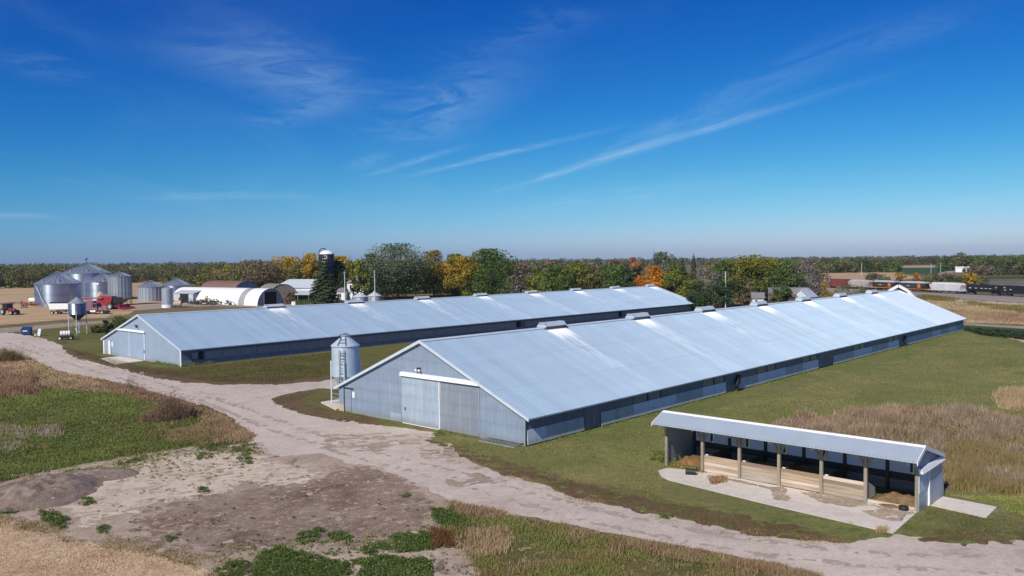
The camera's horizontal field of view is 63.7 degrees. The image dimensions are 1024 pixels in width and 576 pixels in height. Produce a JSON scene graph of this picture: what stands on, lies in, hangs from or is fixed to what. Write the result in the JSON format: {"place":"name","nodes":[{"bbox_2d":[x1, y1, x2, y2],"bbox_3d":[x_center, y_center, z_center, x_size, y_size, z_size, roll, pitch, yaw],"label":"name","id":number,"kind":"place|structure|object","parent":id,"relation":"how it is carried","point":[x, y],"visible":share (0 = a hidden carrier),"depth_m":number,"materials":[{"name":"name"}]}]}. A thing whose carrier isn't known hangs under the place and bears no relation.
{"place":"outdoors","nodes":[
{"label":"outdoors","id":0,"kind":"place"},
{"bbox_2d":[0,348,148,391],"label":"straw ground","id":1,"kind":"structure","parent":0,"point":[44,367],"depth_m":107.89,"materials":[{"name":"beige plant"}]},
{"bbox_2d":[0,343,34,361],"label":"dry shrub","id":2,"kind":"object","parent":1,"relation":"on","point":[7,355],"visible":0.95,"depth_m":118.42,"materials":[{"name":"brown plant"}]},
{"bbox_2d":[0,350,258,451],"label":"tan grass","id":3,"kind":"structure","parent":1,"relation":"on","point":[226,428],"depth_m":86.94,"materials":[{"name":"beige plant"}]},
{"bbox_2d":[0,280,202,324],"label":"harvested field","id":4,"kind":"structure","parent":0,"point":[29,313],"depth_m":246.41,"materials":[{"name":"beige soil"}]},
{"bbox_2d":[34,271,82,306],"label":"grain bin","id":5,"kind":"object","parent":4,"relation":"on","point":[57,286],"visible":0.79,"depth_m":267.54,"materials":[{"name":"metal"}]},
{"bbox_2d":[63,258,111,299],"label":"grain bin","id":6,"kind":"object","parent":4,"relation":"on","point":[85,271],"visible":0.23,"depth_m":312.97,"materials":[{"name":"metal"}]},
{"bbox_2d":[84,270,108,300],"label":"grain bin","id":7,"kind":"object","parent":4,"relation":"on","point":[95,285],"visible":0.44,"depth_m":306.56,"materials":[{"name":"metal"}]},
{"bbox_2d":[80,292,135,309],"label":"combine harvester","id":8,"kind":"object","parent":4,"relation":"on","point":[109,301],"visible":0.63,"depth_m":246.68,"materials":[{"name":"red paint"}]},
{"bbox_2d":[107,271,131,303],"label":"grain bin","id":9,"kind":"object","parent":4,"relation":"on","point":[119,283],"visible":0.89,"depth_m":269.96,"materials":[{"name":"metal"}]},
{"bbox_2d":[137,280,163,301],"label":"grain bin","id":10,"kind":"object","parent":4,"relation":"on","point":[149,290],"visible":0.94,"depth_m":295.71,"materials":[{"name":"silver metal"}]},
{"bbox_2d":[201,280,258,287],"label":"arched barn","id":11,"kind":"structure","parent":4,"relation":"on","point":[231,284],"depth_m":305.60,"materials":[{"name":"brown metal"}]},
{"bbox_2d":[0,348,242,483],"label":"weed ground","id":12,"kind":"structure","parent":0,"point":[86,436],"depth_m":69.83,"materials":[{"name":"green plant"}]},
{"bbox_2d":[138,385,206,423],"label":"dry shrub","id":13,"kind":"object","parent":12,"relation":"on","point":[170,412],"visible":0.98,"depth_m":73.00,"materials":[{"name":"brown plant"}]},
{"bbox_2d":[0,514,243,575],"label":"stubble field","id":14,"kind":"structure","parent":0,"point":[127,571],"depth_m":38.93,"materials":[{"name":"plant"}]},
{"bbox_2d":[15,295,745,426],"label":"lawn","id":15,"kind":"structure","parent":0,"point":[88,341],"depth_m":117.19,"materials":[{"name":"green plant"}]},
{"bbox_2d":[67,297,86,334],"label":"hopper bin","id":16,"kind":"object","parent":15,"relation":"on","point":[77,309],"visible":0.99,"depth_m":161.48,"materials":[{"name":"metal"}]},
{"bbox_2d":[100,284,695,366],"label":"livestock barn","id":17,"kind":"structure","parent":15,"relation":"on","point":[231,335],"depth_m":136.86,"materials":[{"name":"metal"}]},
{"bbox_2d":[117,330,129,357],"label":"sliding door","id":18,"kind":"structure","parent":17,"relation":"in","point":[123,336],"depth_m":122.03,"materials":[{"name":"grey metal"}]},
{"bbox_2d":[129,331,145,359],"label":"sliding door","id":19,"kind":"structure","parent":17,"relation":"in","point":[136,340],"depth_m":118.91,"materials":[{"name":"white paint"}]},
{"bbox_2d":[523,267,550,291],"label":"broadleaf tree","id":20,"kind":"object","parent":15,"relation":"on","point":[530,286],"visible":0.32,"depth_m":257.15,"materials":[{"name":"green plant"}]},
{"bbox_2d":[537,264,575,291],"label":"broadleaf tree","id":21,"kind":"object","parent":15,"relation":"on","point":[558,282],"visible":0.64,"depth_m":252.95,"materials":[{"name":"green plant"}]},
{"bbox_2d":[561,262,596,290],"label":"broadleaf tree","id":22,"kind":"object","parent":15,"relation":"on","point":[577,268],"visible":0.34,"depth_m":258.77,"materials":[{"name":"green plant"}]},
{"bbox_2d":[577,265,609,289],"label":"broadleaf tree","id":23,"kind":"object","parent":15,"relation":"on","point":[591,280],"visible":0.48,"depth_m":255.75,"materials":[{"name":"green plant"}]},
{"bbox_2d":[599,264,629,288],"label":"broadleaf tree","id":24,"kind":"object","parent":15,"relation":"on","point":[613,275],"visible":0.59,"depth_m":247.40,"materials":[{"name":"green plant"}]},
{"bbox_2d":[617,266,641,286],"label":"broadleaf tree","id":25,"kind":"object","parent":15,"relation":"on","point":[628,280],"visible":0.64,"depth_m":244.56,"materials":[{"name":"green plant"}]},
{"bbox_2d":[634,265,666,287],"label":"broadleaf tree","id":26,"kind":"object","parent":15,"relation":"on","point":[656,274],"visible":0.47,"depth_m":238.69,"materials":[{"name":"orange plant"}]},
{"bbox_2d":[659,265,692,296],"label":"broadleaf tree","id":27,"kind":"object","parent":15,"relation":"on","point":[679,278],"visible":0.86,"depth_m":236.10,"materials":[{"name":"green plant"}]},
{"bbox_2d":[684,282,720,309],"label":"broadleaf tree","id":28,"kind":"object","parent":15,"relation":"on","point":[698,298],"visible":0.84,"depth_m":208.49,"materials":[{"name":"green plant"}]},
{"bbox_2d":[693,267,724,306],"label":"broadleaf tree","id":29,"kind":"object","parent":15,"relation":"on","point":[705,273],"visible":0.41,"depth_m":224.13,"materials":[{"name":"brown plant"}]},
{"bbox_2d":[706,279,736,308],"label":"broadleaf tree","id":30,"kind":"object","parent":15,"relation":"on","point":[721,290],"visible":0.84,"depth_m":205.13,"materials":[{"name":"green plant"}]},
{"bbox_2d":[711,259,738,306],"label":"broadleaf tree","id":31,"kind":"object","parent":15,"relation":"on","point":[722,266],"visible":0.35,"depth_m":226.46,"materials":[{"name":"green plant"}]},
{"bbox_2d":[726,254,773,304],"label":"broadleaf tree","id":32,"kind":"object","parent":15,"relation":"on","point":[751,264],"visible":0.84,"depth_m":224.89,"materials":[{"name":"green plant"}]},
{"bbox_2d":[768,284,792,302],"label":"broadleaf tree","id":33,"kind":"object","parent":15,"relation":"on","point":[786,293],"visible":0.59,"depth_m":207.06,"materials":[{"name":"green plant"}]},
{"bbox_2d":[767,260,805,286],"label":"broadleaf tree","id":34,"kind":"object","parent":15,"relation":"on","point":[785,273],"visible":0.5,"depth_m":221.51,"materials":[{"name":"green plant"}]},
{"bbox_2d":[0,332,1023,575],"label":"gravel road","id":35,"kind":"structure","parent":0,"point":[1001,559],"depth_m":49.57,"materials":[{"name":"grey gravel"}]},
{"bbox_2d":[316,432,431,451],"bbox_3d":[-10.971,11.862,63.727,9.528,0.001,6.911,-1,2,0],"label":"dirt smear","id":36,"kind":"object","parent":35,"relation":"on","point":[377,446],"visible":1,"depth_m":63.67},
{"bbox_2d":[416,443,461,462],"bbox_3d":[-5.244,11.949,59.760,3.255,0.001,6.270,-1,2,-20],"label":"dirt smear","id":37,"kind":"object","parent":35,"relation":"on","point":[449,449],"visible":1,"depth_m":59.55},
{"bbox_2d":[445,473,492,486],"bbox_3d":[-2.933,12.178,52.629,3.138,0.001,3.323,-1,2,-25],"label":"dirt smear","id":38,"kind":"object","parent":35,"relation":"on","point":[480,478],"visible":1,"depth_m":52.12},
{"bbox_2d":[21,342,987,557],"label":"wheel rut","id":39,"kind":"structure","parent":35,"relation":"on","point":[771,541],"depth_m":44.08,"materials":[{"name":"grey gravel"}]},
{"bbox_2d":[5,342,1023,574],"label":"wheel rut","id":40,"kind":"structure","parent":35,"relation":"on","point":[828,561],"depth_m":42.32,"materials":[{"name":"grey gravel"}]},
{"bbox_2d":[0,259,1023,575],"bbox_3d":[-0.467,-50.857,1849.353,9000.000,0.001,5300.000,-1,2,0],"label":"ground","id":41,"kind":"structure","parent":0,"point":[410,295],"depth_m":247.97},
{"bbox_2d":[0,320,111,332],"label":"farm lane","id":42,"kind":"structure","parent":41,"relation":"on","point":[16,329],"depth_m":182.72,"materials":[{"name":"grey gravel"}]},
{"bbox_2d":[0,261,234,287],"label":"autumn wood","id":43,"kind":"object","parent":41,"relation":"on","point":[11,276],"visible":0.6,"depth_m":533.41,"materials":[{"name":"green plant"}]},
{"bbox_2d":[62,347,333,384],"bbox_3d":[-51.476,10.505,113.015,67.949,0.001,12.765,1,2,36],"label":"grass verge","id":44,"kind":"object","parent":41,"relation":"on","point":[191,379],"depth_m":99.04,"materials":[{"name":"green plant"}]},
{"bbox_2d":[135,301,344,309],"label":"farm yard","id":45,"kind":"structure","parent":41,"relation":"on","point":[147,307],"depth_m":261.99,"materials":[{"name":"brown soil"}]},
{"bbox_2d":[174,287,283,305],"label":"arched building","id":46,"kind":"structure","parent":45,"relation":"on","point":[255,296],"depth_m":268.00,"materials":[{"name":"white paint"}]},
{"bbox_2d":[308,256,340,303],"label":"spruce tree","id":47,"kind":"object","parent":45,"relation":"on","point":[322,294],"visible":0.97,"depth_m":263.80,"materials":[{"name":"green plant"}]},
{"bbox_2d":[237,259,289,287],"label":"broadleaf tree","id":48,"kind":"object","parent":41,"relation":"on","point":[262,274],"visible":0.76,"depth_m":325.87,"materials":[{"name":"brown plant"}]},
{"bbox_2d":[0,439,541,575],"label":"dirt yard","id":49,"kind":"structure","parent":41,"relation":"on","point":[324,462],"depth_m":44.92,"materials":[{"name":"soil"}]},
{"bbox_2d":[0,473,103,512],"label":"earth heap","id":50,"kind":"object","parent":49,"relation":"on","point":[43,491],"visible":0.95,"depth_m":49.10,"materials":[{"name":"brown soil"}]},
{"bbox_2d":[58,467,139,480],"bbox_3d":[-27.550,12.222,54.402,6.000,0.301,4.000,-1,2,0],"label":"earth heap","id":51,"kind":"object","parent":49,"relation":"on","point":[107,473],"visible":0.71,"depth_m":54.35,"materials":[{"name":"brown soil"}]},
{"bbox_2d":[61,450,320,527],"bbox_3d":[-21.316,12.327,53.333,15.198,0.001,14.332,-2,3,-38],"label":"sand patch","id":52,"kind":"object","parent":49,"relation":"on","point":[218,485],"visible":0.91,"depth_m":52.50,"materials":[{"name":"beige sand"}]},
{"bbox_2d":[125,464,435,557],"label":"brown dirt","id":53,"kind":"structure","parent":49,"relation":"on","point":[274,513],"depth_m":45.68,"materials":[{"name":"brown soil"}]},
{"bbox_2d":[12,401,851,554],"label":"twig litter","id":54,"kind":"object","parent":49,"relation":"on","point":[254,449],"visible":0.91,"depth_m":49.75,"materials":[{"name":"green plant"}]},
{"bbox_2d":[270,256,300,283],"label":"broadleaf tree","id":55,"kind":"object","parent":41,"relation":"on","point":[286,266],"visible":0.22,"depth_m":349.89,"materials":[{"name":"yellow plant"}]},
{"bbox_2d":[201,258,384,286],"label":"autumn wood","id":56,"kind":"object","parent":41,"relation":"on","point":[222,274],"visible":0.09,"depth_m":412.17,"materials":[{"name":"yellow plant"}]},
{"bbox_2d":[274,279,317,301],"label":"white barn","id":57,"kind":"structure","parent":41,"relation":"on","point":[302,287],"depth_m":290.29,"materials":[{"name":"paint"}]},
{"bbox_2d":[300,253,319,278],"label":"broadleaf tree","id":58,"kind":"object","parent":41,"relation":"on","point":[307,258],"visible":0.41,"depth_m":322.55,"materials":[{"name":"yellow plant"}]},
{"bbox_2d":[271,390,383,424],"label":"grass verge","id":59,"kind":"object","parent":41,"relation":"on","point":[298,403],"depth_m":77.06,"materials":[{"name":"plant"}]},
{"bbox_2d":[321,399,338,409],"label":"concrete slab","id":60,"kind":"structure","parent":41,"relation":"on","point":[334,405],"depth_m":80.10,"materials":[{"name":"white concrete"}]},
{"bbox_2d":[330,333,360,403],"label":"feed bin","id":61,"kind":"object","parent":60,"relation":"on","point":[345,364],"visible":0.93,"depth_m":79.14,"materials":[{"name":"metal"}]},
{"bbox_2d":[334,260,346,289],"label":"broadleaf tree","id":62,"kind":"object","parent":41,"relation":"on","point":[339,268],"visible":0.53,"depth_m":297.73,"materials":[{"name":"green plant"}]},
{"bbox_2d":[346,260,371,299],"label":"broadleaf tree","id":63,"kind":"object","parent":41,"relation":"on","point":[359,269],"visible":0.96,"depth_m":276.86,"materials":[{"name":"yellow plant"}]},
{"bbox_2d":[0,360,762,575],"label":"leafy ground weeds","id":64,"kind":"object","parent":41,"relation":"on","point":[285,566],"visible":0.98,"depth_m":39.88,"materials":[{"name":"green plant"}]},
{"bbox_2d":[361,243,434,298],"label":"broadleaf tree","id":65,"kind":"object","parent":41,"relation":"on","point":[399,276],"visible":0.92,"depth_m":296.02,"materials":[{"name":"green plant"}]},
{"bbox_2d":[416,250,455,296],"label":"broadleaf tree","id":66,"kind":"object","parent":41,"relation":"on","point":[435,280],"visible":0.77,"depth_m":310.49,"materials":[{"name":"green plant"}]},
{"bbox_2d":[369,271,517,293],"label":"autumn wood","id":67,"kind":"object","parent":41,"relation":"on","point":[428,290],"visible":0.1,"depth_m":341.31,"materials":[{"name":"green plant"}]},
{"bbox_2d":[442,256,486,295],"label":"broadleaf tree","id":68,"kind":"object","parent":41,"relation":"on","point":[464,267],"visible":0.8,"depth_m":303.10,"materials":[{"name":"yellow plant"}]},
{"bbox_2d":[466,248,518,294],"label":"broadleaf tree","id":69,"kind":"object","parent":41,"relation":"on","point":[490,258],"visible":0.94,"depth_m":299.34,"materials":[{"name":"green plant"}]},
{"bbox_2d":[1,254,1022,269],"bbox_3d":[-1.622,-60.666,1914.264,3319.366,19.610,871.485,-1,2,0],"label":"horizon wood","id":70,"kind":"object","parent":41,"relation":"on","point":[687,260],"visible":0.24,"depth_m":2290.93,"materials":[{"name":"green plant"}]},
{"bbox_2d":[504,260,535,293],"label":"broadleaf tree","id":71,"kind":"object","parent":41,"relation":"on","point":[522,272],"visible":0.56,"depth_m":327.41,"materials":[{"name":"brown plant"}]},
{"bbox_2d":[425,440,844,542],"bbox_3d":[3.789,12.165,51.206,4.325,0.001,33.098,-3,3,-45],"label":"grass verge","id":72,"kind":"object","parent":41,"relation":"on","point":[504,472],"depth_m":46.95,"materials":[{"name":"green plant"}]},
{"bbox_2d":[647,252,677,284],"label":"broadleaf tree","id":73,"kind":"object","parent":41,"relation":"on","point":[665,261],"visible":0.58,"depth_m":377.81,"materials":[{"name":"green plant"}]},
{"bbox_2d":[498,258,834,289],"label":"autumn wood","id":74,"kind":"object","parent":41,"relation":"on","point":[599,262],"visible":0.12,"depth_m":422.11,"materials":[{"name":"green plant"}]},
{"bbox_2d":[789,263,830,297],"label":"broadleaf tree","id":75,"kind":"object","parent":41,"relation":"on","point":[810,282],"visible":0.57,"depth_m":226.43,"materials":[{"name":"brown plant"}]},
{"bbox_2d":[814,257,904,272],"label":"autumn wood","id":76,"kind":"object","parent":41,"relation":"on","point":[851,265],"visible":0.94,"depth_m":690.45,"materials":[{"name":"green plant"}]},
{"bbox_2d":[744,283,1023,297],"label":"railway bed","id":77,"kind":"object","parent":41,"relation":"on","point":[988,295],"visible":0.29,"depth_m":298.29,"materials":[{"name":"gravel"}]},
{"bbox_2d":[898,281,930,291],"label":"hopper car","id":78,"kind":"object","parent":77,"relation":"on","point":[921,286],"visible":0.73,"depth_m":312.17,"materials":[{"name":"metal"}]},
{"bbox_2d":[928,282,966,293],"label":"hopper car","id":79,"kind":"object","parent":77,"relation":"on","point":[955,287],"visible":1,"depth_m":297.88,"materials":[{"name":"metal"}]},
{"bbox_2d":[965,283,1001,295],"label":"tank car","id":80,"kind":"object","parent":77,"relation":"on","point":[971,289],"visible":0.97,"depth_m":283.75,"materials":[{"name":"metal"}]},
{"bbox_2d":[825,412,1022,457],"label":"weed patches","id":81,"kind":"object","parent":41,"relation":"on","point":[951,433],"visible":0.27,"depth_m":62.52,"materials":[{"name":"beige plant"}]},
{"bbox_2d":[894,256,955,264],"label":"autumn wood","id":82,"kind":"object","parent":41,"relation":"on","point":[919,260],"visible":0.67,"depth_m":1259.48,"materials":[{"name":"green plant"}]},
{"bbox_2d":[918,528,1023,545],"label":"grass verge","id":83,"kind":"object","parent":41,"relation":"on","point":[939,539],"depth_m":40.70,"materials":[{"name":"green plant"}]},
{"bbox_2d":[935,254,1023,274],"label":"autumn wood","id":84,"kind":"object","parent":41,"relation":"on","point":[995,265],"visible":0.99,"depth_m":566.04,"materials":[{"name":"green plant"}]},
{"bbox_2d":[964,326,1023,330],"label":"crop strip","id":85,"kind":"object","parent":41,"relation":"on","point":[1013,329],"visible":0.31,"depth_m":156.15,"materials":[{"name":"plant"}]},
{"bbox_2d":[963,326,1023,339],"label":"crop rows","id":86,"kind":"object","parent":85,"relation":"on","point":[1017,334],"visible":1,"depth_m":142.41,"materials":[{"name":"green plant"}]},
{"bbox_2d":[0,0,1023,265],"label":"sky","id":87,"kind":"structure","parent":0,"point":[132,131],"materials":[{"name":"blue"}]},
{"bbox_2d":[427,497,824,575],"bbox_3d":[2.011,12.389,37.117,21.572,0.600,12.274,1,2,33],"label":"roadside grass","id":88,"kind":"structure","parent":0,"point":[490,540],"depth_m":39.20,"materials":[{"name":"green plant"}]},
{"bbox_2d":[337,330,1023,543],"bbox_3d":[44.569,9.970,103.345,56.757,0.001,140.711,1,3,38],"label":"lawn","id":89,"kind":"structure","parent":0,"point":[676,492],"depth_m":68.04,"materials":[{"name":"green plant"}]},
{"bbox_2d":[334,290,966,446],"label":"livestock barn","id":90,"kind":"structure","parent":89,"relation":"on","point":[543,382],"depth_m":77.26,"materials":[{"name":"metal"}]},
{"bbox_2d":[402,376,439,429],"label":"sliding door","id":91,"kind":"structure","parent":90,"relation":"in","point":[420,397],"depth_m":69.18,"materials":[{"name":"metal"}]},
{"bbox_2d":[440,381,479,436],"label":"sliding door","id":92,"kind":"structure","parent":90,"relation":"in","point":[459,403],"depth_m":66.10,"materials":[{"name":"grey metal"}]},
{"bbox_2d":[584,404,599,427],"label":"side door","id":93,"kind":"structure","parent":90,"relation":"in","point":[592,413],"depth_m":67.49,"materials":[{"name":"grey metal"}]},
{"bbox_2d":[670,459,888,532],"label":"dead weeds","id":94,"kind":"object","parent":89,"relation":"on","point":[719,479],"visible":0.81,"depth_m":51.23,"materials":[{"name":"brown plant"}]},
{"bbox_2d":[658,468,916,533],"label":"concrete slab","id":95,"kind":"structure","parent":89,"relation":"on","point":[799,501],"depth_m":47.17,"materials":[{"name":"grey concrete"}]},
{"bbox_2d":[801,492,869,506],"bbox_3d":[18.419,12.141,47.254,4.061,0.001,2.030,1,3,39],"label":"dirt patch","id":96,"kind":"object","parent":95,"relation":"on","point":[834,499],"visible":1,"depth_m":47.09,"materials":[{"name":"beige soil"}]},
{"bbox_2d":[651,410,944,511],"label":"open shed","id":97,"kind":"structure","parent":89,"relation":"on","point":[728,452],"depth_m":50.15,"materials":[{"name":"white paint"}]},
{"bbox_2d":[928,462,943,505],"bbox_3d":[24.167,11.045,46.934,0.130,2.130,2.654,1,3,43],"label":"sliding door","id":98,"kind":"structure","parent":97,"relation":"in","point":[935,475],"depth_m":46.78,"materials":[{"name":"white paint"}]},
{"bbox_2d":[745,460,858,490],"bbox_3d":[17.666,11.586,51.990,10.000,0.872,3.000,1,3,42],"label":"bedding pile","id":99,"kind":"object","parent":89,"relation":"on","point":[805,468],"visible":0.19,"depth_m":51.83,"materials":[{"name":"beige plant"}]},
{"bbox_2d":[874,490,914,508],"bbox_3d":[22.134,11.921,47.022,2.500,0.470,3.800,1,3,42],"label":"wood chip pile","id":100,"kind":"object","parent":89,"relation":"on","point":[900,497],"visible":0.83,"depth_m":46.50,"materials":[{"name":"beige wood"}]},
{"bbox_2d":[931,496,996,517],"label":"concrete slab","id":101,"kind":"structure","parent":89,"relation":"on","point":[969,507],"depth_m":45.70,"materials":[{"name":"grey concrete"}]},
{"bbox_2d":[700,271,920,286],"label":"harvested field","id":102,"kind":"structure","parent":0,"point":[851,276],"depth_m":579.41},
{"bbox_2d":[770,384,1023,495],"bbox_3d":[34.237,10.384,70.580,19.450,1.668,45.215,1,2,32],"label":"tall brown weeds","id":103,"kind":"object","parent":0,"point":[981,469],"visible":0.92,"depth_m":62.67,"materials":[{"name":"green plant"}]},
{"bbox_2d":[818,289,1023,302],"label":"rail embankment","id":104,"kind":"structure","parent":0,"point":[1001,299],"depth_m":269.44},
{"bbox_2d":[916,294,1023,323],"bbox_3d":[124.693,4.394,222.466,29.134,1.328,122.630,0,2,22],"label":"meadow grass","id":105,"kind":"structure","parent":0,"point":[998,313],"depth_m":203.80,"materials":[{"name":"beige plant"}]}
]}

